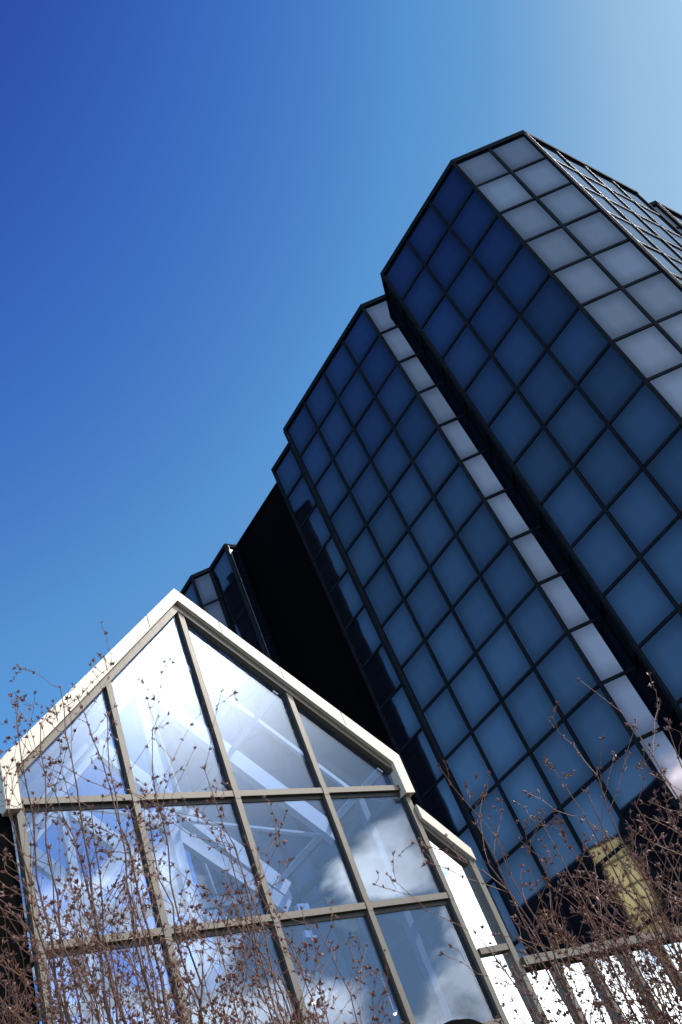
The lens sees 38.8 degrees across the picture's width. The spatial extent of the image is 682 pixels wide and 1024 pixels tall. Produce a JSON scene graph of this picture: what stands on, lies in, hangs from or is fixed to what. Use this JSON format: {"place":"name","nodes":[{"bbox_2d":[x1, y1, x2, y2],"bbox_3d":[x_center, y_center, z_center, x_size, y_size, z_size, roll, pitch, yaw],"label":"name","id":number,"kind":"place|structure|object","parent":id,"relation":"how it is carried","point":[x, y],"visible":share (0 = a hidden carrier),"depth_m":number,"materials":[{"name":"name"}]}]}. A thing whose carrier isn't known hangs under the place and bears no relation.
{"place":"outdoors","nodes":[
{"label":"outdoors","id":0,"kind":"place"},
{"bbox_2d":[0,0,681,1023],"label":"sky","id":1,"kind":"structure","parent":0,"point":[199,199],"materials":[{"name":"blue"}]},
{"bbox_2d":[142,130,681,1023],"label":"office tower","id":2,"kind":"structure","parent":0,"point":[456,548],"depth_m":31.22,"materials":[{"name":"blue glass"}]},
{"bbox_2d":[444,1019,482,1023],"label":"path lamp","id":3,"kind":"object","parent":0,"point":[463,1021],"visible":1,"depth_m":5.40,"materials":[{"name":"black metal"}]},
{"label":"ground","id":4,"kind":"structure","parent":0,"visible":0},
{"bbox_2d":[0,813,39,1023],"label":"black pier","id":5,"kind":"structure","parent":4,"relation":"on","point":[6,879],"depth_m":10.56,"materials":[{"name":"black"}]},
{"bbox_2d":[0,620,247,1023],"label":"budding shrub","id":6,"kind":"object","parent":4,"relation":"on","point":[92,989],"visible":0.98,"depth_m":3.43,"materials":[{"name":"red plant"}]},
{"bbox_2d":[0,813,299,1023],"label":"budding shrub","id":7,"kind":"object","parent":4,"relation":"on","point":[193,976],"visible":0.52,"depth_m":4.11,"materials":[{"name":"red plant"}]},
{"bbox_2d":[68,656,388,1023],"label":"budding shrub","id":8,"kind":"object","parent":4,"relation":"on","point":[241,964],"visible":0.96,"depth_m":3.47,"materials":[{"name":"red plant"}]},
{"bbox_2d":[0,589,508,1023],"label":"glasshouse","id":9,"kind":"structure","parent":4,"relation":"on","point":[135,648],"depth_m":14.97,"materials":[{"name":"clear glass"}]},
{"bbox_2d":[294,903,309,910],"bbox_3d":[-0.466,5.321,12.943,0.303,0.178,0.096,10,-51,-36],"label":"floodlight","id":10,"kind":"object","parent":9,"relation":"attached to","point":[304,905],"visible":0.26,"depth_m":12.91,"materials":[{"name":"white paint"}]},
{"bbox_2d":[301,965,315,1003],"bbox_3d":[-0.467,6.605,13.560,0.098,0.535,0.100,-26,-39,0],"label":"ceiling light","id":11,"kind":"object","parent":9,"relation":"hanging from","point":[309,988],"visible":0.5,"depth_m":13.49,"materials":[{"name":"white paint"}]},
{"bbox_2d":[302,930,316,939],"bbox_3d":[-0.444,5.945,13.623,0.197,0.116,0.095,10,-51,-36],"label":"floodlight","id":12,"kind":"object","parent":9,"relation":"attached to","point":[306,934],"visible":0.88,"depth_m":13.57,"materials":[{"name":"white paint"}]},
{"bbox_2d":[381,978,396,1014],"bbox_3d":[0.691,7.036,14.093,0.098,0.535,0.100,-26,-39,0],"label":"ceiling light","id":13,"kind":"object","parent":9,"relation":"hanging from","point":[393,1012],"visible":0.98,"depth_m":13.98,"materials":[{"name":"white paint"}]},
{"bbox_2d":[193,828,405,1023],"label":"budding shrub","id":14,"kind":"object","parent":4,"relation":"on","point":[372,993],"visible":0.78,"depth_m":3.96,"materials":[{"name":"red plant"}]},
{"bbox_2d":[372,760,681,1023],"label":"budding shrub","id":15,"kind":"object","parent":4,"relation":"on","point":[615,976],"visible":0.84,"depth_m":3.35,"materials":[{"name":"red plant"}]},
{"bbox_2d":[414,804,681,1023],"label":"glazed link","id":16,"kind":"object","parent":4,"relation":"on","point":[475,904],"visible":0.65,"depth_m":14.21,"materials":[{"name":"white glass"}]},
{"bbox_2d":[491,672,681,1023],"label":"budding shrub","id":17,"kind":"object","parent":4,"relation":"on","point":[662,952],"visible":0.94,"depth_m":3.29,"materials":[{"name":"red plant"}]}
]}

